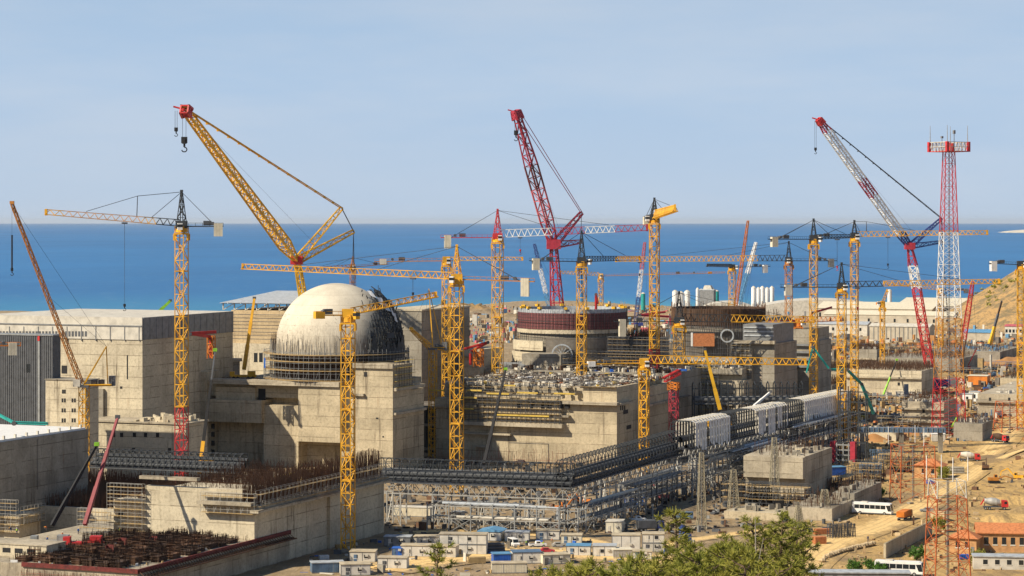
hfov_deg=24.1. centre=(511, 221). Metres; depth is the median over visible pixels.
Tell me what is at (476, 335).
building rubble
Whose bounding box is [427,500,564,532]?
pipe rack
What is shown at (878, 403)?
building rubble
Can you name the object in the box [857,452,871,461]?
cage stack
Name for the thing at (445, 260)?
tower crane
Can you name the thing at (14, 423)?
concrete pump
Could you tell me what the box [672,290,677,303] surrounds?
cement silo
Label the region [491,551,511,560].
shipping container
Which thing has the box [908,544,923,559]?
shrub
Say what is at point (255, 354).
window
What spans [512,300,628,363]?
reactor wall
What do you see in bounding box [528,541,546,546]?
pickup truck
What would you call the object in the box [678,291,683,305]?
cement silo
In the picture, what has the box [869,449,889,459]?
cage stack
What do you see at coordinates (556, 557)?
site cabin
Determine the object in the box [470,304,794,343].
building rubble
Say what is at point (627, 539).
site cabin
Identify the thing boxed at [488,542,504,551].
pipe stack
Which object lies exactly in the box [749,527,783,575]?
pine tree
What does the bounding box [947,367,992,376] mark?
scaffold bay
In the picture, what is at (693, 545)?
pine tree
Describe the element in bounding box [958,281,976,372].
crawler crane
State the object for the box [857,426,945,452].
pipe bridge
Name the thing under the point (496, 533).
site cabin
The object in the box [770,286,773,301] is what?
cement silo
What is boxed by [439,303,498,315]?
dirt mound
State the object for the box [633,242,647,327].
crawler crane
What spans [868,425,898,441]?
foundation block
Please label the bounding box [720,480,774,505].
scaffold bay
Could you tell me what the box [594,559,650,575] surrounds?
pine tree
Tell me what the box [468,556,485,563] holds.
timber stack
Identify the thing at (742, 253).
crawler crane
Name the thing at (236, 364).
stair tower
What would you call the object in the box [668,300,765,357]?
reactor wall
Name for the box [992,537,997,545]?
window
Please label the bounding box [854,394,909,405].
scaffold bay
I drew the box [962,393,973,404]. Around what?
site hut
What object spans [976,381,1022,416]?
foundation block
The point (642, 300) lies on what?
storage tank
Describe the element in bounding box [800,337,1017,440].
building rubble
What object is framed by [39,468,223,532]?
rebar field
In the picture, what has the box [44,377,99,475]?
annex block
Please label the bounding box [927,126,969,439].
communication tower
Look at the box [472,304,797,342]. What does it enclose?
building rubble
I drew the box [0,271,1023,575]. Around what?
ground
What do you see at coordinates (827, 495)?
power pylon
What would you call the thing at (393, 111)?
sky
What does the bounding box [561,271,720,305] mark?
tower crane
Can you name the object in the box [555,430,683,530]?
pipe gallery
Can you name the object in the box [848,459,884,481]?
scaffold bay
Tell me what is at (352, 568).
site cabin
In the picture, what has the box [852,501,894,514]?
coach bus
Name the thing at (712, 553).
pine tree
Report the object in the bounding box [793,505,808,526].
power pylon
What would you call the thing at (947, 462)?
building rubble
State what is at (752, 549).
pine tree
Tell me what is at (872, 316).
site shed
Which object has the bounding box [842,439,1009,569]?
building rubble
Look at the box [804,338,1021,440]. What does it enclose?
building rubble
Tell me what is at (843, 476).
scaffold bay
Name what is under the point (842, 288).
tower crane
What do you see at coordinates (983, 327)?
building rubble
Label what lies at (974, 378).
site hut
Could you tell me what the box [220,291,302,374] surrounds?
auxiliary hall
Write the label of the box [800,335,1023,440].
building rubble
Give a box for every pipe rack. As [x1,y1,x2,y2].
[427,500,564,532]
[560,488,646,532]
[609,465,705,511]
[681,448,751,494]
[718,434,806,482]
[780,411,857,453]
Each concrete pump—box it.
[0,414,47,425]
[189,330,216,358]
[449,341,489,366]
[594,293,598,308]
[639,311,670,324]
[806,346,874,437]
[808,306,831,319]
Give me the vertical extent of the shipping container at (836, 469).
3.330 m
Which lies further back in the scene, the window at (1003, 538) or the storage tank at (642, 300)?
the storage tank at (642, 300)
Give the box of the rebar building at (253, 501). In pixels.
[77,448,391,558]
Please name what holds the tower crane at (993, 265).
on the ground at (982, 313)
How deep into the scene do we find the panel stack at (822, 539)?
706.09 m
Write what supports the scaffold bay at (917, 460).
on the ground at (982, 313)
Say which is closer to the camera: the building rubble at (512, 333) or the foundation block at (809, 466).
the foundation block at (809, 466)
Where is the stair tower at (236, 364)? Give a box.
[233,354,241,374]
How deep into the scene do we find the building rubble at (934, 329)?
2034.19 m
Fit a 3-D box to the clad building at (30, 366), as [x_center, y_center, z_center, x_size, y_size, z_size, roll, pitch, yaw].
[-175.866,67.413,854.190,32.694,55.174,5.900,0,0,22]
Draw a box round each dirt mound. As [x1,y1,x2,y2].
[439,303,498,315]
[470,313,517,322]
[534,509,569,514]
[603,518,635,526]
[627,311,670,320]
[845,426,862,433]
[854,433,887,441]
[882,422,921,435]
[891,435,908,441]
[925,517,973,526]
[938,370,969,378]
[980,506,1023,522]
[983,495,1023,504]
[984,356,1022,365]
[1014,444,1023,449]
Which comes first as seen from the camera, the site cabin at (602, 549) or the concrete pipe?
the site cabin at (602, 549)
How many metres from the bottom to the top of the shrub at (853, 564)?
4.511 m
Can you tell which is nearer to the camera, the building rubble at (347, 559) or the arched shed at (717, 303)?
the building rubble at (347, 559)
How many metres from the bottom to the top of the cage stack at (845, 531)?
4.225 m
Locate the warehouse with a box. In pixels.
[901,297,967,310]
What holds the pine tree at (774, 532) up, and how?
on the ground at (982, 313)
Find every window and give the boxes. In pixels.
[26,364,29,371]
[254,353,257,361]
[259,353,262,361]
[984,537,988,545]
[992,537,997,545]
[1001,537,1006,545]
[1005,329,1021,332]
[1010,537,1015,545]
[1019,538,1023,545]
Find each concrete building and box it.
[394,305,469,400]
[429,370,673,465]
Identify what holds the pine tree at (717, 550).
on the ground at (982, 313)
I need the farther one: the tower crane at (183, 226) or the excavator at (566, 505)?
the excavator at (566, 505)
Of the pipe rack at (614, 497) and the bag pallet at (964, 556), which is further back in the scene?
the pipe rack at (614, 497)
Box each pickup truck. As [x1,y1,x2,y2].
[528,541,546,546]
[629,516,645,519]
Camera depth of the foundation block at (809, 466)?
831.46 m
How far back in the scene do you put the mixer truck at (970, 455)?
949.02 m
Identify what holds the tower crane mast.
on the ground at (982, 313)
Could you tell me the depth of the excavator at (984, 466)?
914.64 m
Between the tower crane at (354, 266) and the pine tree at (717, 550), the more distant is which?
the tower crane at (354, 266)
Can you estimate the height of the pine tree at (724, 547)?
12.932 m
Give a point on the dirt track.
(976, 472)
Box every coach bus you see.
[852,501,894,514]
[874,559,925,575]
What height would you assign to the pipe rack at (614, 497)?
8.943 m
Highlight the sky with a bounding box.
[0,0,1023,223]
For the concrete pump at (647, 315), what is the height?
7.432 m
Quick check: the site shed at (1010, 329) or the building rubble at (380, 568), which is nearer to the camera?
the building rubble at (380, 568)
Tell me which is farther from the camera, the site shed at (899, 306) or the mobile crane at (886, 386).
the site shed at (899, 306)
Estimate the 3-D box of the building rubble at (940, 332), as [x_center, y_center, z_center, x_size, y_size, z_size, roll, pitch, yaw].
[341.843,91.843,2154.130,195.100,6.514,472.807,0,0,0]
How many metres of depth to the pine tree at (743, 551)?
119.85 m
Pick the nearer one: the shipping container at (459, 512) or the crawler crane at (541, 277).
the shipping container at (459, 512)
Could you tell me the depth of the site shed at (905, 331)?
1910.62 m
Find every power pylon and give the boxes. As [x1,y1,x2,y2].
[692,452,710,529]
[722,468,744,514]
[765,437,784,501]
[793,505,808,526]
[819,489,830,505]
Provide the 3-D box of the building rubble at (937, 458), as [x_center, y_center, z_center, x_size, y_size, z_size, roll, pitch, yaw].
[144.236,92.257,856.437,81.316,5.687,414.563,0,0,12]
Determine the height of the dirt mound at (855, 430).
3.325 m
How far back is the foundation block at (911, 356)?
1495.32 m
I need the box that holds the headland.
[1000,230,1023,232]
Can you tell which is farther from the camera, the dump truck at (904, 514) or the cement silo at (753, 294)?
the cement silo at (753, 294)
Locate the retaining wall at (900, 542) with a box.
[884,521,931,557]
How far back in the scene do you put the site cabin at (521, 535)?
712.22 m
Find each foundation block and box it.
[460,346,501,376]
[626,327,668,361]
[724,503,787,520]
[743,434,831,496]
[766,309,787,321]
[788,486,852,521]
[795,447,805,452]
[831,360,857,380]
[831,374,845,394]
[832,470,881,501]
[847,358,937,395]
[848,342,881,366]
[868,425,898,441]
[878,346,977,372]
[900,389,956,427]
[928,340,1019,361]
[954,410,991,440]
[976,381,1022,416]
[1000,365,1022,385]
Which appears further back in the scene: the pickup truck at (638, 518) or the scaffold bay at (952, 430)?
the scaffold bay at (952, 430)
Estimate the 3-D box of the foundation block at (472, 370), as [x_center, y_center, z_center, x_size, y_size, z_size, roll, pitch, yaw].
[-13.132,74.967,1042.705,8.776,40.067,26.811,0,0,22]
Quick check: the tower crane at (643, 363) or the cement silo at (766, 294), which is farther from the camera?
the cement silo at (766, 294)
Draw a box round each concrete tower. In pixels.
[731,321,796,437]
[793,326,830,418]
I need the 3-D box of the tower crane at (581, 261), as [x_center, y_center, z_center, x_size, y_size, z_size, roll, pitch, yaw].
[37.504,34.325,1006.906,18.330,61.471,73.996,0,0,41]
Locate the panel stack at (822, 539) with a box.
[812,536,826,543]
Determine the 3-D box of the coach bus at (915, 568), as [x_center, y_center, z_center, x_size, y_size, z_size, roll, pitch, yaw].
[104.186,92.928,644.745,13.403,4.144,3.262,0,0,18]
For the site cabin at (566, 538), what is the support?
on the ground at (982, 313)
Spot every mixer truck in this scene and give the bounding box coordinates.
[957,451,980,461]
[980,497,1008,509]
[991,433,1009,442]
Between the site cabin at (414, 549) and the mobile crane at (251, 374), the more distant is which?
the mobile crane at (251, 374)
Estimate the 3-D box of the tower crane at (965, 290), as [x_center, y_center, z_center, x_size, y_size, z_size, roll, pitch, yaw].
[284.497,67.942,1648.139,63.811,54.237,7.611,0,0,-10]
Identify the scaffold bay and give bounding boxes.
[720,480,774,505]
[745,481,811,505]
[827,470,857,488]
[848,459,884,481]
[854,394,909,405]
[876,415,920,426]
[877,450,927,472]
[888,344,933,350]
[939,419,974,434]
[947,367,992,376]
[987,361,1022,369]
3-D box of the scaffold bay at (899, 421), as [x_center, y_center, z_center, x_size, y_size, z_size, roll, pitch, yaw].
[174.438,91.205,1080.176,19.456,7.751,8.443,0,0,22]
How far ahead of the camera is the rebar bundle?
784.35 m
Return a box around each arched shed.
[704,300,750,305]
[760,298,862,318]
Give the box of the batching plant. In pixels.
[699,285,715,305]
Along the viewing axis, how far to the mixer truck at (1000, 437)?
1031.56 m
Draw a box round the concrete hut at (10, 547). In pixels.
[0,537,66,556]
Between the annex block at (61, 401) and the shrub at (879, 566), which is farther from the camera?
the annex block at (61, 401)
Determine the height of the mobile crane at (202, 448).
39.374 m
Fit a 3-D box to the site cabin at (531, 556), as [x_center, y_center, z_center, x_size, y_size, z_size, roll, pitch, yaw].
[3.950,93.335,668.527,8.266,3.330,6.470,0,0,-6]
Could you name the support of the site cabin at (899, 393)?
on the ground at (982, 313)
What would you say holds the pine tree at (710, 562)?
on the ground at (982, 313)
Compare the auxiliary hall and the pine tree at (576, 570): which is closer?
the pine tree at (576, 570)
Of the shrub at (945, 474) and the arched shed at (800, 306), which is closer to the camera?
the shrub at (945, 474)
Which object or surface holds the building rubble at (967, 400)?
on the ground at (982, 313)
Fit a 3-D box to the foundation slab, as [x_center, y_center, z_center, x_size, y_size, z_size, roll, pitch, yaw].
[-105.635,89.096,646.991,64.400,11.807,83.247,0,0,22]
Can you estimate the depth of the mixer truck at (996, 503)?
790.73 m
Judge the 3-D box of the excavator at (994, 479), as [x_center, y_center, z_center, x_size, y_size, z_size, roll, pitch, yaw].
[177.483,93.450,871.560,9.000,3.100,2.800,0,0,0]
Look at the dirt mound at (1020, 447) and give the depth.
977.28 m
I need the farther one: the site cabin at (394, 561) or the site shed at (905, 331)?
the site shed at (905, 331)
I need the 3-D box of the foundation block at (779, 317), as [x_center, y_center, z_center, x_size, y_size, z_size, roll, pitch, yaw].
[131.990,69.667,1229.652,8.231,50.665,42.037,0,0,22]
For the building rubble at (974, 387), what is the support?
on the ground at (982, 313)
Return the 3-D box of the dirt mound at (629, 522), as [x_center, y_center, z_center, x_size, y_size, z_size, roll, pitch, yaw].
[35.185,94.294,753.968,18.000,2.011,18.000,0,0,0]
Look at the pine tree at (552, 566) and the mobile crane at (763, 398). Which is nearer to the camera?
the pine tree at (552, 566)
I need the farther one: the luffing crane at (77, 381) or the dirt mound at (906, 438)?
the dirt mound at (906, 438)
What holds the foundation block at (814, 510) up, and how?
on the ground at (982, 313)
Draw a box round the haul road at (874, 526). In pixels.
[789,417,1023,573]
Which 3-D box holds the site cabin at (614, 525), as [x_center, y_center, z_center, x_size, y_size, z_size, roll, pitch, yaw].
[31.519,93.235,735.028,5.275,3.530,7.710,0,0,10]
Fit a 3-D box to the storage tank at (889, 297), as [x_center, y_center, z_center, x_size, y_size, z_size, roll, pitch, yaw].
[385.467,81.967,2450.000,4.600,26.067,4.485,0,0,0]
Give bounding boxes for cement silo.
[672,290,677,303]
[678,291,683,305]
[684,290,689,305]
[696,288,698,305]
[751,286,755,306]
[756,287,760,304]
[760,286,764,303]
[765,287,768,302]
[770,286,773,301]
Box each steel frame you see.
[692,381,802,423]
[830,386,867,463]
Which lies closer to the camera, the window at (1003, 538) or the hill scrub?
the window at (1003, 538)
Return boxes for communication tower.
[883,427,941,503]
[923,455,970,575]
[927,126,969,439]
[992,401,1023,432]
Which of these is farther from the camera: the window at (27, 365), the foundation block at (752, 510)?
the window at (27, 365)
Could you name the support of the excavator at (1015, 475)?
on the ground at (982, 313)
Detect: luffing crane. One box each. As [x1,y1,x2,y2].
[10,201,115,472]
[409,289,446,458]
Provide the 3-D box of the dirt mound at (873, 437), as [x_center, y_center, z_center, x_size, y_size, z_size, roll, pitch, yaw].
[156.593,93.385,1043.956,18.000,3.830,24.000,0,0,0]
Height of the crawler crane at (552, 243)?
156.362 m
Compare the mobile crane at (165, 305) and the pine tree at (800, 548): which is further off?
the mobile crane at (165, 305)
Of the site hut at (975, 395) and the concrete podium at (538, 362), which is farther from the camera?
the site hut at (975, 395)
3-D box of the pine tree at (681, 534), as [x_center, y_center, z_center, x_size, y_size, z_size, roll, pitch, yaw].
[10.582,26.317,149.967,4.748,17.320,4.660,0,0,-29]
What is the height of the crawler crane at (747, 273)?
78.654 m
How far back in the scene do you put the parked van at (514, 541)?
700.27 m
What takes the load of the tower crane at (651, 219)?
on the ground at (982, 313)
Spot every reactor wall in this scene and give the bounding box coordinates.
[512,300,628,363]
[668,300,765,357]
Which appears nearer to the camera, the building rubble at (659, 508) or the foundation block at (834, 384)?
the building rubble at (659, 508)
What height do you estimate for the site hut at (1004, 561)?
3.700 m
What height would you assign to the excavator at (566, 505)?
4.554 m
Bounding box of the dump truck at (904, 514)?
[896,509,912,520]
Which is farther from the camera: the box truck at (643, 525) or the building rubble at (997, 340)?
the building rubble at (997, 340)
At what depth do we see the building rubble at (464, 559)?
668.53 m
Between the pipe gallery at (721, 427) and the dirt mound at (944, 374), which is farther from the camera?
the dirt mound at (944, 374)
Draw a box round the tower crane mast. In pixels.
[662,369,680,457]
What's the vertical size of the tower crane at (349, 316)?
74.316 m
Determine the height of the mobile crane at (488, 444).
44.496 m
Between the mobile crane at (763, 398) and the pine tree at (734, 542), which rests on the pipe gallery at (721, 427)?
the mobile crane at (763, 398)
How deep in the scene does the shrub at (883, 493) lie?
823.88 m
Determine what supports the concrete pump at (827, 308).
on the ground at (982, 313)
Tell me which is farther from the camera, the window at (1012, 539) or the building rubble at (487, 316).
the building rubble at (487, 316)
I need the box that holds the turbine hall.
[0,309,233,418]
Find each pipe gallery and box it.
[89,448,248,472]
[380,457,582,529]
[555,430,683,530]
[670,389,849,497]
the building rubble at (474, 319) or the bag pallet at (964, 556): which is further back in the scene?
the building rubble at (474, 319)
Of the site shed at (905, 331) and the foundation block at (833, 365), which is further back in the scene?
the site shed at (905, 331)
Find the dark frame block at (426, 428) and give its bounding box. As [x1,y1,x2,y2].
[424,401,435,452]
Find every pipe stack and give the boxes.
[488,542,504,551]
[948,466,964,473]
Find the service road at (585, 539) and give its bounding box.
[394,528,764,550]
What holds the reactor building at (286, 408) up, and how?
on the ground at (982, 313)
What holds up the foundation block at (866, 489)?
on the ground at (982, 313)
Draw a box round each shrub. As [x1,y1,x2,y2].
[845,557,863,568]
[863,558,874,568]
[872,561,888,568]
[882,487,886,496]
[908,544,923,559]
[927,515,946,530]
[936,466,951,479]
[968,548,984,561]
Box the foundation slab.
[0,521,296,575]
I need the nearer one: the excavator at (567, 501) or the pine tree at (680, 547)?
the pine tree at (680, 547)
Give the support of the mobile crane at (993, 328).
on the ground at (982, 313)
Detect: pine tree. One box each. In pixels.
[415,539,457,575]
[528,564,550,575]
[543,563,578,575]
[544,563,564,574]
[559,555,605,575]
[563,555,608,575]
[570,563,588,575]
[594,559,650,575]
[606,554,648,575]
[607,550,666,574]
[620,549,676,575]
[620,552,653,575]
[628,557,675,575]
[654,505,702,575]
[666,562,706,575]
[668,544,696,570]
[671,538,704,563]
[672,546,722,575]
[672,547,726,575]
[687,542,730,575]
[689,541,731,573]
[699,541,759,575]
[706,541,746,575]
[709,548,771,575]
[710,531,738,567]
[720,539,740,566]
[722,539,760,575]
[724,544,782,575]
[735,543,760,575]
[738,514,770,559]
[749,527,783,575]
[760,510,807,574]
[761,523,794,575]
[764,549,804,575]
[779,519,817,575]
[787,520,825,575]
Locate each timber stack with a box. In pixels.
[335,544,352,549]
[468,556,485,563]
[813,528,828,534]
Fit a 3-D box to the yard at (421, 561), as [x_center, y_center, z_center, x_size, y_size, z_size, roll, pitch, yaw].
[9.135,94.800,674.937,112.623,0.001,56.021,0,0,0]
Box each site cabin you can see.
[339,561,370,575]
[349,549,377,561]
[377,555,409,568]
[383,534,411,546]
[391,546,402,554]
[400,543,435,556]
[413,534,438,543]
[436,544,459,556]
[439,531,488,553]
[477,526,506,540]
[504,530,530,541]
[510,549,541,563]
[535,528,560,539]
[541,552,570,564]
[560,533,582,543]
[566,543,591,555]
[592,543,616,555]
[605,519,624,532]
[611,532,640,548]
[632,549,651,559]
[642,531,664,551]
[896,391,903,396]
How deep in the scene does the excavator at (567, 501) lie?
802.33 m
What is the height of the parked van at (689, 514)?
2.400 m
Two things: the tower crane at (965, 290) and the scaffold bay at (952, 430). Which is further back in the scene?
the tower crane at (965, 290)
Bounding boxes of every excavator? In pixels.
[555,498,578,509]
[566,493,590,504]
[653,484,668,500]
[982,458,988,469]
[988,474,1012,483]
[999,468,1023,479]
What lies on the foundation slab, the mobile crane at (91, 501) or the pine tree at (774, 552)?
the mobile crane at (91, 501)
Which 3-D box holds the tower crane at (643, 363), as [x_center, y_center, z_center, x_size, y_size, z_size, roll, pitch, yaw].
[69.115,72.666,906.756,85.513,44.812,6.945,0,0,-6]
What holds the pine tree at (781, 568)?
on the ground at (982, 313)
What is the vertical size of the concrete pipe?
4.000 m
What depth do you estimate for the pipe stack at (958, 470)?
903.13 m
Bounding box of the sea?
[0,224,1023,310]
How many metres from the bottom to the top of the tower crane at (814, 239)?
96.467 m
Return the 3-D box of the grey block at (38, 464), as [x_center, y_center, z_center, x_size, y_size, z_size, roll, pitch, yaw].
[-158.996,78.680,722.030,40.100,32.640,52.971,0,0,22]
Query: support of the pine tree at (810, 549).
on the ground at (982, 313)
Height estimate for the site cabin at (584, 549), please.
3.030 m
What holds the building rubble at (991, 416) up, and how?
on the ground at (982, 313)
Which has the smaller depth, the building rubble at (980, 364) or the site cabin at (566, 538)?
the site cabin at (566, 538)
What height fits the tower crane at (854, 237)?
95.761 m
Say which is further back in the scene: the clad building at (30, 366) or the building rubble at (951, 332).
the building rubble at (951, 332)
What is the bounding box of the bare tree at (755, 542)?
[744,518,770,570]
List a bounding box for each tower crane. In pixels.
[0,341,20,354]
[44,190,223,476]
[241,244,534,496]
[306,256,387,284]
[313,292,438,552]
[374,256,522,395]
[440,209,647,373]
[529,230,641,375]
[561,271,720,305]
[583,355,806,473]
[614,291,814,364]
[615,241,836,321]
[643,198,677,368]
[706,264,769,304]
[768,218,849,429]
[775,316,841,328]
[780,262,1000,452]
[818,220,988,428]
[876,289,888,360]
[883,281,968,347]
[989,260,1023,428]
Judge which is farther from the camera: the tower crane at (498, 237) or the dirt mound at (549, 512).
the tower crane at (498, 237)
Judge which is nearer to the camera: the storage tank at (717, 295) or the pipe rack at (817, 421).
the pipe rack at (817, 421)
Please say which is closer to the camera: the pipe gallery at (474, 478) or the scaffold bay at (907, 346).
the pipe gallery at (474, 478)
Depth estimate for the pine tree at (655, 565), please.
109.44 m
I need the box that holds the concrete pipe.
[500,362,524,368]
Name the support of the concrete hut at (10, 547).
on the foundation slab
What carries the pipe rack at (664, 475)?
on the ground at (982, 313)
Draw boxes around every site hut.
[809,569,910,575]
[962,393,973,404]
[967,374,989,385]
[969,391,980,400]
[971,553,1023,569]
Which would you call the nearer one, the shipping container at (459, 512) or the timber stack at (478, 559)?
the timber stack at (478, 559)
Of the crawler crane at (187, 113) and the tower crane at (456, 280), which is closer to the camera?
the tower crane at (456, 280)
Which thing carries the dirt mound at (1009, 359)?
on the ground at (982, 313)
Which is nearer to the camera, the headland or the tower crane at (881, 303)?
the tower crane at (881, 303)
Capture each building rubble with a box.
[309,539,694,575]
[310,539,686,573]
[312,541,683,574]
[314,540,664,575]
[363,541,674,575]
[384,441,838,533]
[384,447,840,533]
[384,448,839,533]
[385,449,837,533]
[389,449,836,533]
[441,300,667,342]
[470,301,800,343]
[470,304,789,342]
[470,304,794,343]
[470,306,672,343]
[471,308,788,342]
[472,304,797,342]
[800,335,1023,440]
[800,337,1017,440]
[801,318,1010,337]
[803,315,1004,338]
[804,311,1010,340]
[804,334,1019,441]
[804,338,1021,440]
[805,320,1009,338]
[805,337,1020,440]
[810,320,1002,338]
[811,337,1022,439]
[816,335,1020,440]
[821,335,1022,439]
[824,339,1021,436]
[832,336,1007,440]
[833,337,1020,440]
[839,435,1023,567]
[841,436,1023,571]
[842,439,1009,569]
[845,433,1023,570]
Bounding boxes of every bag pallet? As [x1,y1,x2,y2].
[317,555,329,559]
[959,554,970,559]
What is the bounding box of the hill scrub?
[966,276,1022,306]
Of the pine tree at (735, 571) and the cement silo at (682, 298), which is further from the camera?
the cement silo at (682, 298)
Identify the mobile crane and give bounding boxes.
[30,442,99,540]
[63,415,119,547]
[159,299,171,309]
[197,348,216,473]
[230,297,256,377]
[467,367,506,501]
[703,348,731,426]
[753,390,771,404]
[872,359,897,397]
[987,301,1002,343]
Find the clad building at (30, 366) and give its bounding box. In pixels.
[0,333,60,425]
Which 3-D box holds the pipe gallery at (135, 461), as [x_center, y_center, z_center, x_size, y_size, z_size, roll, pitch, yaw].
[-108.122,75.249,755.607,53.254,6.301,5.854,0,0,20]
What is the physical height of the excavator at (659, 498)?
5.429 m
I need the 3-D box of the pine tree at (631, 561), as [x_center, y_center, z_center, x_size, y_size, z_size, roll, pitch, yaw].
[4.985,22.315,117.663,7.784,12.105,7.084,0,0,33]
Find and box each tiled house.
[914,458,948,477]
[946,529,982,553]
[974,522,1023,551]
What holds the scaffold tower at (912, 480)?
on the ground at (982, 313)
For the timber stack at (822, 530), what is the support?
on the ground at (982, 313)
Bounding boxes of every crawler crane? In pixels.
[173,104,354,296]
[508,109,583,305]
[533,244,557,305]
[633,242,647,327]
[734,221,748,304]
[738,242,756,305]
[812,117,955,393]
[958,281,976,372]
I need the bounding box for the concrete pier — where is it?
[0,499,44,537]
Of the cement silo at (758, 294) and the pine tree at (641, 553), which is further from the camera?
the cement silo at (758, 294)
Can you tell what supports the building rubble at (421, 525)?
on the ground at (982, 313)
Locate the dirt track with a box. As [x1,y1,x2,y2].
[919,448,1023,497]
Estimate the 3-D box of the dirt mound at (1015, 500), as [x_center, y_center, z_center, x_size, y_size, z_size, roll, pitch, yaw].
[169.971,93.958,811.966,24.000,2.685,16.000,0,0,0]
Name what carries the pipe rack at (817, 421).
on the ground at (982, 313)
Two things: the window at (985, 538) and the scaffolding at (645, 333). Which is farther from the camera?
the scaffolding at (645, 333)
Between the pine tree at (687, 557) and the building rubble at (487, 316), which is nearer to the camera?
the pine tree at (687, 557)
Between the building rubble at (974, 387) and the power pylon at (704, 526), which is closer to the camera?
the power pylon at (704, 526)
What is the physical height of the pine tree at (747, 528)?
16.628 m
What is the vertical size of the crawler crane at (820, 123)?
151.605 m
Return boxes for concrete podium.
[485,336,735,445]
[664,357,797,440]
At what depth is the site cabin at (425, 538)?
701.71 m
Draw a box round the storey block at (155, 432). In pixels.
[99,412,208,481]
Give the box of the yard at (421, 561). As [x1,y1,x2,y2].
[370,545,681,572]
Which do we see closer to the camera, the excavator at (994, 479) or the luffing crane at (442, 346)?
the excavator at (994, 479)
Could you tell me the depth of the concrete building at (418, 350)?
1026.52 m
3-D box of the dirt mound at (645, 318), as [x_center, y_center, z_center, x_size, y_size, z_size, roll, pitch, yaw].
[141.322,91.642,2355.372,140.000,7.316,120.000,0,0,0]
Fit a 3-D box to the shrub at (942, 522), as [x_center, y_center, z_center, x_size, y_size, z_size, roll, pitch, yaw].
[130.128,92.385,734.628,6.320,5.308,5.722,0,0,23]
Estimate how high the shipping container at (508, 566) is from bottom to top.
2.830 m
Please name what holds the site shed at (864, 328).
on the ground at (982, 313)
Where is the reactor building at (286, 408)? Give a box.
[201,283,426,472]
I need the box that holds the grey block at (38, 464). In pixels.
[0,424,87,512]
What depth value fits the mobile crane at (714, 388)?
984.38 m
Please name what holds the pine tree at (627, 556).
on the ground at (982, 313)
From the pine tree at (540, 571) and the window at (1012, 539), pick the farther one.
the window at (1012, 539)
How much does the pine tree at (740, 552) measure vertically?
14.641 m
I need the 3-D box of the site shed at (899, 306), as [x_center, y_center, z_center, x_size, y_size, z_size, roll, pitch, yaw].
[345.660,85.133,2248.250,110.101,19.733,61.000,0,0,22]
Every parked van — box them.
[508,537,519,546]
[676,511,692,519]
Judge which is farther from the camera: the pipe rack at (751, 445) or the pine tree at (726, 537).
the pipe rack at (751, 445)
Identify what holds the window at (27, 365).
in the clad building at (30, 366)
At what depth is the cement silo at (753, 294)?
2418.14 m
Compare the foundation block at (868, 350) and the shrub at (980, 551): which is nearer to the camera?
the shrub at (980, 551)
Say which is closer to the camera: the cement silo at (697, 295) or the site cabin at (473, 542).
the site cabin at (473, 542)
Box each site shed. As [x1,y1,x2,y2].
[812,321,871,335]
[816,301,944,320]
[824,310,957,324]
[869,323,934,340]
[964,329,995,341]
[1004,324,1022,335]
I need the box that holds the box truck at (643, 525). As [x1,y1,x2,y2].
[636,519,664,531]
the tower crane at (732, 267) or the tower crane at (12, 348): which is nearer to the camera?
the tower crane at (12, 348)
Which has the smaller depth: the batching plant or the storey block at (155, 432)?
the storey block at (155, 432)
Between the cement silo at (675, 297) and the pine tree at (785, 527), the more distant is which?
the cement silo at (675, 297)
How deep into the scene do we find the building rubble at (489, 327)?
2054.74 m
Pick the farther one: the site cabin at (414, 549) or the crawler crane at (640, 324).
the crawler crane at (640, 324)
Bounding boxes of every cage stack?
[827,522,855,538]
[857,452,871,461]
[859,462,881,472]
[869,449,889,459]
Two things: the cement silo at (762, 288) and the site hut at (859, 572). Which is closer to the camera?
the site hut at (859, 572)
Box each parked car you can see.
[540,547,554,551]
[552,542,565,546]
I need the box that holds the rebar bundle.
[708,508,728,511]
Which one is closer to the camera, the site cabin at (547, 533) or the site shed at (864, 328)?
the site cabin at (547, 533)
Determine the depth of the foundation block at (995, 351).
1619.36 m
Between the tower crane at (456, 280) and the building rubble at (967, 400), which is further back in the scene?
the building rubble at (967, 400)
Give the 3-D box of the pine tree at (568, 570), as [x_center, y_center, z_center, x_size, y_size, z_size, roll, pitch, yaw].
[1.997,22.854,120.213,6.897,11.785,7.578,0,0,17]
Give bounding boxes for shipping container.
[310,560,343,572]
[391,505,434,516]
[450,510,465,521]
[490,561,526,572]
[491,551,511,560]
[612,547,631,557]
[832,465,845,475]
[931,433,945,441]
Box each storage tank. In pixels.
[641,292,644,310]
[716,290,718,300]
[887,289,891,301]
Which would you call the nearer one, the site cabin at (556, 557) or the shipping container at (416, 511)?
the site cabin at (556, 557)
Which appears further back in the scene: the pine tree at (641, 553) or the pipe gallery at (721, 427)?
the pipe gallery at (721, 427)

